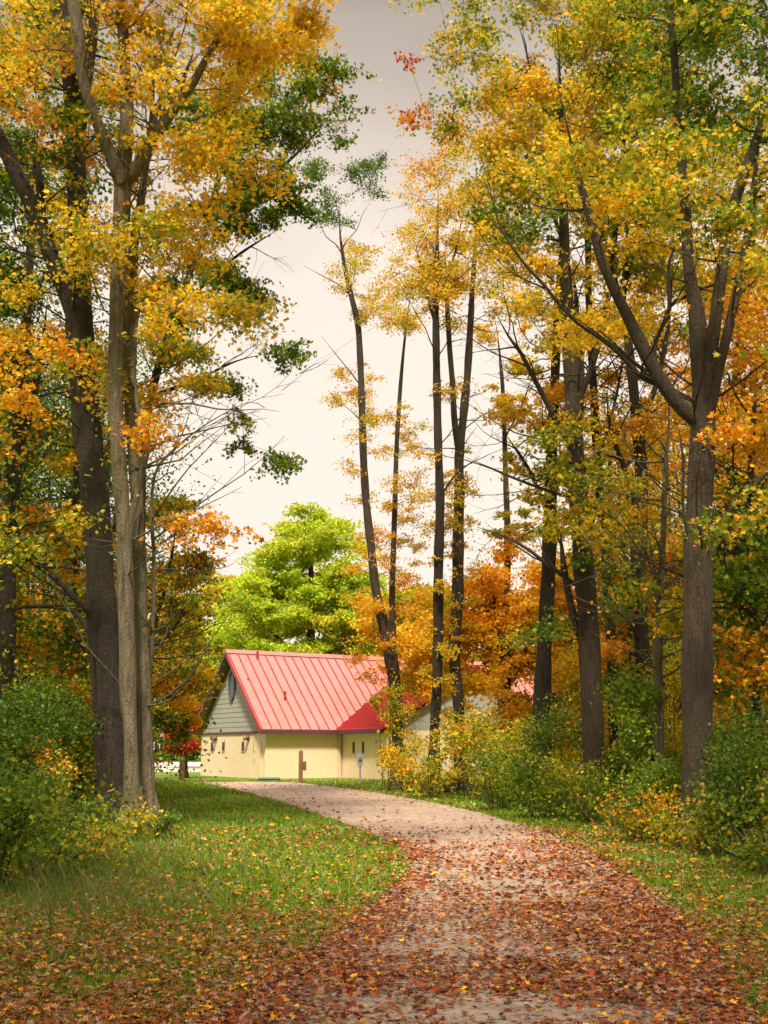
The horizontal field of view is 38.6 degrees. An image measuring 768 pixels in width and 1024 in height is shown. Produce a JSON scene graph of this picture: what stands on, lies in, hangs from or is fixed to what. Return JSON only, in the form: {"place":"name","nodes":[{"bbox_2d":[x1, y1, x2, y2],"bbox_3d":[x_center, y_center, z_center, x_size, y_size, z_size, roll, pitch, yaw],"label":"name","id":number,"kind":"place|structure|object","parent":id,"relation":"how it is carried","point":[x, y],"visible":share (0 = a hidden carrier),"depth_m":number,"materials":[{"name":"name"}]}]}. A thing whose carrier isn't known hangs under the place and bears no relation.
{"place":"outdoors","nodes":[
{"label":"outdoors","id":0,"kind":"place"},
{"bbox_2d":[67,762,200,771],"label":"parking lot","id":1,"kind":"structure","parent":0,"point":[196,766],"depth_m":100.80,"materials":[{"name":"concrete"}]},
{"bbox_2d":[0,755,767,1023],"bbox_3d":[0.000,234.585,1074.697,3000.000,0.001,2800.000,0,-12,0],"label":"ground","id":2,"kind":"structure","parent":0,"point":[163,775],"depth_m":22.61,"materials":[{"name":"green plant"}]},
{"bbox_2d":[0,769,59,863],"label":"shrub","id":3,"kind":"object","parent":2,"relation":"on","point":[39,776],"visible":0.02,"depth_m":15.61,"materials":[{"name":"green plant"}]},
{"bbox_2d":[0,738,81,891],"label":"shrub","id":4,"kind":"object","parent":2,"relation":"on","point":[13,824],"visible":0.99,"depth_m":12.43,"materials":[{"name":"green plant"}]},
{"bbox_2d":[0,720,84,839],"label":"shrub","id":5,"kind":"object","parent":2,"relation":"on","point":[49,776],"visible":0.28,"depth_m":16.65,"materials":[{"name":"green plant"}]},
{"bbox_2d":[0,654,92,794],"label":"shrub","id":6,"kind":"object","parent":2,"relation":"on","point":[4,720],"visible":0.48,"depth_m":18.84,"materials":[{"name":"green plant"}]},
{"bbox_2d":[3,663,95,809],"bbox_3d":[-7.415,5.280,25.112,2.984,3.626,3.263,0,-12,0],"label":"shrub","id":7,"kind":"object","parent":2,"relation":"on","point":[87,752],"visible":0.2,"depth_m":25.08,"materials":[{"name":"green plant"}]},
{"bbox_2d":[0,730,98,838],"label":"shrub","id":8,"kind":"object","parent":2,"relation":"on","point":[51,755],"visible":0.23,"depth_m":18.93,"materials":[{"name":"yellow plant"}]},
{"bbox_2d":[0,657,128,785],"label":"shrub","id":9,"kind":"object","parent":2,"relation":"on","point":[64,720],"visible":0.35,"depth_m":21.50,"materials":[{"name":"green plant"}]},
{"bbox_2d":[0,0,142,733],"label":"oak tree","id":10,"kind":"object","parent":2,"relation":"on","point":[56,619],"visible":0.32,"depth_m":27.68,"materials":[{"name":"green plant"}]},
{"bbox_2d":[0,769,165,881],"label":"shrub","id":11,"kind":"object","parent":2,"relation":"on","point":[61,851],"visible":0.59,"depth_m":14.11,"materials":[{"name":"green plant"}]},
{"bbox_2d":[36,784,136,840],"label":"shrub","id":12,"kind":"object","parent":2,"relation":"on","point":[99,811],"visible":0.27,"depth_m":18.13,"materials":[{"name":"green plant"}]},
{"bbox_2d":[14,577,162,810],"bbox_3d":[-8.137,4.536,27.744,4.612,6.194,4.582,-5,-13,24],"label":"shrub","id":13,"kind":"object","parent":2,"relation":"on","point":[84,669],"visible":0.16,"depth_m":26.94,"materials":[{"name":"plant"}]},
{"bbox_2d":[48,808,137,863],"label":"shrub","id":14,"kind":"object","parent":2,"relation":"on","point":[106,830],"visible":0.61,"depth_m":15.52,"materials":[{"name":"yellow plant"}]},
{"bbox_2d":[0,262,191,810],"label":"young tree","id":15,"kind":"object","parent":2,"relation":"on","point":[78,544],"visible":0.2,"depth_m":28.75,"materials":[{"name":"green plant"}]},
{"bbox_2d":[0,57,250,799],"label":"woods","id":16,"kind":"object","parent":2,"relation":"on","point":[25,578],"visible":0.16,"depth_m":36.40,"materials":[{"name":"orange plant"}]},
{"bbox_2d":[0,0,261,828],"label":"maple tree","id":17,"kind":"object","parent":2,"relation":"on","point":[100,608],"visible":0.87,"depth_m":23.62,"materials":[{"name":"orange plant"}]},
{"bbox_2d":[112,796,166,841],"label":"shrub","id":18,"kind":"object","parent":2,"relation":"on","point":[143,821],"visible":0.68,"depth_m":19.42,"materials":[{"name":"yellow plant"}]},
{"bbox_2d":[138,806,196,839],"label":"shrub","id":19,"kind":"object","parent":2,"relation":"on","point":[171,817],"visible":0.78,"depth_m":19.84,"materials":[{"name":"green plant"}]},
{"bbox_2d":[0,0,341,836],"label":"maple tree","id":20,"kind":"object","parent":2,"relation":"on","point":[246,50],"visible":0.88,"depth_m":23.43,"materials":[{"name":"yellow plant"}]},
{"bbox_2d":[179,756,185,779],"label":"wooden post","id":21,"kind":"object","parent":2,"relation":"on","point":[183,769],"visible":0.62,"depth_m":58.34,"materials":[{"name":"brown wood"}]},
{"bbox_2d":[161,705,205,777],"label":"shrub maple","id":22,"kind":"object","parent":2,"relation":"on","point":[186,748],"visible":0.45,"depth_m":64.33,"materials":[{"name":"red plant"}]},
{"bbox_2d":[0,0,373,829],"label":"maple tree","id":23,"kind":"object","parent":2,"relation":"on","point":[144,648],"visible":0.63,"depth_m":22.97,"materials":[{"name":"yellow plant"}]},
{"bbox_2d":[145,490,243,798],"bbox_3d":[-6.869,4.387,37.819,4.657,11.205,6.648,6,-14,-25],"label":"maple tree","id":24,"kind":"object","parent":2,"relation":"on","point":[187,719],"visible":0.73,"depth_m":37.59,"materials":[{"name":"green plant"}]},
{"bbox_2d":[148,566,306,721],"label":"pale tree","id":25,"kind":"object","parent":2,"relation":"on","point":[213,588],"visible":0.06,"depth_m":95.76,"materials":[{"name":"brown plant"}]},
{"bbox_2d":[99,0,381,526],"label":"tall tree","id":26,"kind":"object","parent":2,"relation":"on","point":[281,116],"visible":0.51,"depth_m":34.85,"materials":[{"name":"green plant"}]},
{"bbox_2d":[258,777,280,781],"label":"utility cover","id":27,"kind":"object","parent":2,"relation":"on","point":[269,778],"visible":0.83,"depth_m":57.05,"materials":[{"name":"green plastic"}]},
{"bbox_2d":[198,501,388,692],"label":"lime green tree","id":28,"kind":"object","parent":2,"relation":"on","point":[316,604],"visible":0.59,"depth_m":85.03,"materials":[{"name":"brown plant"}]},
{"bbox_2d":[298,750,305,782],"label":"wooden post","id":29,"kind":"object","parent":2,"relation":"on","point":[302,765],"visible":0.9,"depth_m":53.97,"materials":[{"name":"brown wood"}]},
{"bbox_2d":[43,642,579,761],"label":"woods","id":30,"kind":"object","parent":2,"relation":"on","point":[196,753],"depth_m":159.98,"materials":[{"name":"red plant"}]},
{"bbox_2d":[357,753,362,783],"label":"meter pedestal","id":31,"kind":"object","parent":2,"relation":"on","point":[359,759],"visible":0.93,"depth_m":52.55,"materials":[{"name":"grey metal"}]},
{"bbox_2d":[297,150,448,786],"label":"tall tree","id":32,"kind":"object","parent":2,"relation":"on","point":[386,626],"visible":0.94,"depth_m":51.35,"materials":[{"name":"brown plant"}]},
{"bbox_2d":[0,779,767,1023],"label":"fallen leaves","id":33,"kind":"object","parent":2,"relation":"on","point":[675,975],"visible":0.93,"depth_m":8.74,"materials":[{"name":"brown plant"}]},
{"bbox_2d":[0,787,767,927],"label":"tall grass","id":34,"kind":"structure","parent":2,"relation":"on","point":[68,879],"depth_m":13.13,"materials":[{"name":"green plant"}]},
{"bbox_2d":[364,669,408,790],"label":"shrub","id":35,"kind":"object","parent":2,"relation":"on","point":[394,707],"visible":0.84,"depth_m":44.11,"materials":[{"name":"yellow plant"}]},
{"bbox_2d":[193,649,582,779],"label":"house","id":36,"kind":"structure","parent":2,"relation":"on","point":[275,714],"depth_m":65.71,"materials":[{"name":"red metal"}]},
{"bbox_2d":[228,671,234,700],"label":"oval window","id":37,"kind":"structure","parent":36,"relation":"in","point":[231,683],"depth_m":67.75,"materials":[{"name":"grey glass"}]},
{"bbox_2d":[253,741,261,777],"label":"door","id":38,"kind":"structure","parent":36,"relation":"in","point":[257,744],"depth_m":63.58,"materials":[{"name":"grey metal"}]},
{"bbox_2d":[352,742,354,753],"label":"window","id":39,"kind":"structure","parent":36,"relation":"in","point":[353,743],"depth_m":64.09,"materials":[{"name":"black glass"}]},
{"bbox_2d":[338,582,451,669],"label":"yellow tree","id":40,"kind":"object","parent":2,"relation":"on","point":[402,596],"visible":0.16,"depth_m":76.90,"materials":[{"name":"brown plant"}]},
{"bbox_2d":[370,738,428,792],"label":"shrub","id":41,"kind":"object","parent":2,"relation":"on","point":[394,761],"visible":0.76,"depth_m":41.68,"materials":[{"name":"yellow plant"}]},
{"bbox_2d":[390,728,467,798],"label":"shrub","id":42,"kind":"object","parent":2,"relation":"on","point":[432,768],"visible":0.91,"depth_m":36.98,"materials":[{"name":"yellow plant"}]},
{"bbox_2d":[363,106,509,793],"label":"tall tree","id":43,"kind":"object","parent":2,"relation":"on","point":[437,646],"visible":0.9,"depth_m":43.88,"materials":[{"name":"yellow plant"}]},
{"bbox_2d":[419,708,488,795],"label":"shrub","id":44,"kind":"object","parent":2,"relation":"on","point":[463,752],"visible":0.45,"depth_m":38.62,"materials":[{"name":"yellow plant"}]},
{"bbox_2d":[410,691,522,801],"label":"shrub","id":45,"kind":"object","parent":2,"relation":"on","point":[477,719],"visible":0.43,"depth_m":35.02,"materials":[{"name":"yellow plant"}]},
{"bbox_2d":[411,119,527,792],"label":"tall tree","id":46,"kind":"object","parent":2,"relation":"on","point":[458,545],"visible":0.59,"depth_m":45.23,"materials":[{"name":"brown plant"}]},
{"bbox_2d":[377,528,579,734],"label":"orange maple","id":47,"kind":"object","parent":2,"relation":"on","point":[490,617],"visible":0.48,"depth_m":49.04,"materials":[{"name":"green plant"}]},
{"bbox_2d":[441,650,531,794],"bbox_3d":[3.847,7.561,39.221,3.805,5.154,3.230,4,-13,-18],"label":"shrub","id":48,"kind":"object","parent":2,"relation":"on","point":[503,698],"visible":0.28,"depth_m":39.53,"materials":[{"name":"yellow plant"}]},
{"bbox_2d":[465,320,540,688],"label":"young tree","id":49,"kind":"object","parent":2,"relation":"on","point":[507,512],"visible":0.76,"depth_m":51.51,"materials":[{"name":"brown plant"}]},
{"bbox_2d":[455,740,554,811],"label":"shrub","id":50,"kind":"object","parent":2,"relation":"on","point":[486,762],"visible":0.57,"depth_m":29.46,"materials":[{"name":"green plant"}]},
{"bbox_2d":[476,712,546,803],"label":"shrub","id":51,"kind":"object","parent":2,"relation":"on","point":[500,742],"visible":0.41,"depth_m":32.57,"materials":[{"name":"yellow plant"}]},
{"bbox_2d":[480,746,596,818],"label":"shrub","id":52,"kind":"object","parent":2,"relation":"on","point":[528,781],"visible":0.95,"depth_m":26.16,"materials":[{"name":"green plant"}]},
{"bbox_2d":[454,214,648,773],"bbox_3d":[5.853,-1.144,35.427,7.280,21.308,6.503,0,-12,0],"label":"oak tree","id":53,"kind":"object","parent":2,"relation":"on","point":[544,673],"visible":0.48,"depth_m":34.67,"materials":[{"name":"yellow plant"}]},
{"bbox_2d":[489,685,615,805],"bbox_3d":[4.519,6.533,30.492,3.335,3.466,3.052,6,-14,-27],"label":"shrub","id":54,"kind":"object","parent":2,"relation":"on","point":[554,729],"visible":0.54,"depth_m":30.06,"materials":[{"name":"green plant"}]},
{"bbox_2d":[495,646,620,773],"bbox_3d":[6.578,7.380,39.159,5.270,5.478,3.850,-11,-17,43],"label":"shrub","id":55,"kind":"object","parent":2,"relation":"on","point":[569,746],"visible":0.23,"depth_m":39.32,"materials":[{"name":"brown plant"}]},
{"bbox_2d":[379,0,738,797],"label":"maple tree","id":56,"kind":"object","parent":2,"relation":"on","point":[493,100],"visible":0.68,"depth_m":31.49,"materials":[{"name":"yellow plant"}]},
{"bbox_2d":[527,751,617,813],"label":"shrub","id":57,"kind":"object","parent":2,"relation":"on","point":[560,767],"visible":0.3,"depth_m":27.81,"materials":[{"name":"green plant"}]},
{"bbox_2d":[536,772,639,822],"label":"shrub","id":58,"kind":"object","parent":2,"relation":"on","point":[569,811],"visible":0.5,"depth_m":24.74,"materials":[{"name":"green plant"}]},
{"bbox_2d":[552,628,634,776],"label":"shrub","id":59,"kind":"object","parent":2,"relation":"on","point":[574,754],"visible":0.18,"depth_m":36.49,"materials":[{"name":"brown plant"}]},
{"bbox_2d":[451,0,767,845],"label":"maple tree","id":60,"kind":"object","parent":2,"relation":"on","point":[709,354],"visible":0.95,"depth_m":20.87,"materials":[{"name":"yellow plant"}]},
{"bbox_2d":[499,0,719,794],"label":"oak tree","id":61,"kind":"object","parent":2,"relation":"on","point":[608,650],"visible":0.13,"depth_m":37.61,"materials":[{"name":"green plant"}]},
{"bbox_2d":[510,520,715,731],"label":"orange maple","id":62,"kind":"object","parent":2,"relation":"on","point":[564,608],"visible":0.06,"depth_m":46.48,"materials":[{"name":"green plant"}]},
{"bbox_2d":[566,695,681,816],"bbox_3d":[5.497,5.315,23.353,3.106,2.820,2.511,0,-12,0],"label":"shrub","id":63,"kind":"object","parent":2,"relation":"on","point":[630,733],"visible":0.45,"depth_m":23.49,"materials":[{"name":"green plant"}]},
{"bbox_2d":[563,774,696,841],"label":"shrub","id":64,"kind":"object","parent":2,"relation":"on","point":[635,824],"visible":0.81,"depth_m":19.35,"materials":[{"name":"yellow plant"}]},
{"bbox_2d":[502,58,767,789],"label":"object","id":65,"kind":"object","parent":2,"relation":"on","point":[764,611],"visible":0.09,"depth_m":33.95,"materials":[{"name":"orange plant"}]},
{"bbox_2d":[591,656,682,795],"bbox_3d":[6.324,5.560,27.332,2.532,4.021,2.831,0,-12,0],"label":"shrub","id":66,"kind":"object","parent":2,"relation":"on","point":[642,748],"visible":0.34,"depth_m":27.30,"materials":[{"name":"green plant"}]},
{"bbox_2d":[611,750,681,814],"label":"shrub","id":67,"kind":"object","parent":2,"relation":"on","point":[657,768],"visible":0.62,"depth_m":21.67,"materials":[{"name":"green plant"}]},
{"bbox_2d":[546,338,763,801],"bbox_3d":[6.720,1.305,26.162,5.753,12.274,6.376,-2,-12,8],"label":"young tree","id":68,"kind":"object","parent":2,"relation":"on","point":[634,687],"visible":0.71,"depth_m":25.85,"materials":[{"name":"yellow plant"}]},
{"bbox_2d":[546,0,767,756],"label":"oak tree","id":69,"kind":"object","parent":2,"relation":"on","point":[641,632],"visible":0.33,"depth_m":33.46,"materials":[{"name":"green plant"}]},
{"bbox_2d":[602,628,720,799],"bbox_3d":[8.216,5.603,30.246,3.969,5.174,4.710,5,-13,-21],"label":"shrub","id":70,"kind":"object","parent":2,"relation":"on","point":[677,740],"visible":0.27,"depth_m":30.49,"materials":[{"name":"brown plant"}]},
{"bbox_2d":[603,331,767,816],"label":"young tree","id":71,"kind":"object","parent":2,"relation":"on","point":[752,592],"visible":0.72,"depth_m":22.37,"materials":[{"name":"green plant"}]},
{"bbox_2d":[603,115,767,787],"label":"tall tree","id":72,"kind":"object","parent":2,"relation":"on","point":[719,167],"visible":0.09,"depth_m":39.20,"materials":[{"name":"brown plant"}]},
{"bbox_2d":[638,800,732,851],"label":"shrub","id":73,"kind":"object","parent":2,"relation":"on","point":[672,837],"visible":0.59,"depth_m":17.92,"materials":[{"name":"yellow plant"}]},
{"bbox_2d":[668,596,767,791],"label":"shrub","id":74,"kind":"object","parent":2,"relation":"on","point":[763,692],"visible":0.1,"depth_m":26.64,"materials":[{"name":"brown plant"}]},
{"bbox_2d":[668,777,767,854],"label":"shrub","id":75,"kind":"object","parent":2,"relation":"on","point":[696,815],"visible":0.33,"depth_m":16.76,"materials":[{"name":"green plant"}]},
{"bbox_2d":[679,764,767,872],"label":"shrub","id":76,"kind":"object","parent":2,"relation":"on","point":[745,851],"visible":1,"depth_m":14.72,"materials":[{"name":"green plant"}]},
{"bbox_2d":[681,693,767,852],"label":"shrub","id":77,"kind":"object","parent":2,"relation":"on","point":[726,772],"visible":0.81,"depth_m":16.50,"materials":[{"name":"green plant"}]},
{"bbox_2d":[689,700,767,815],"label":"shrub","id":78,"kind":"object","parent":2,"relation":"on","point":[760,757],"visible":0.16,"depth_m":19.14,"materials":[{"name":"green plant"}]},
{"bbox_2d":[0,0,767,748],"label":"sky","id":79,"kind":"structure","parent":0,"point":[370,34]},
{"bbox_2d":[204,782,751,1023],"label":"path","id":80,"kind":"structure","parent":0,"point":[422,809],"depth_m":10.70,"materials":[{"name":"beige gravel"}]}
]}

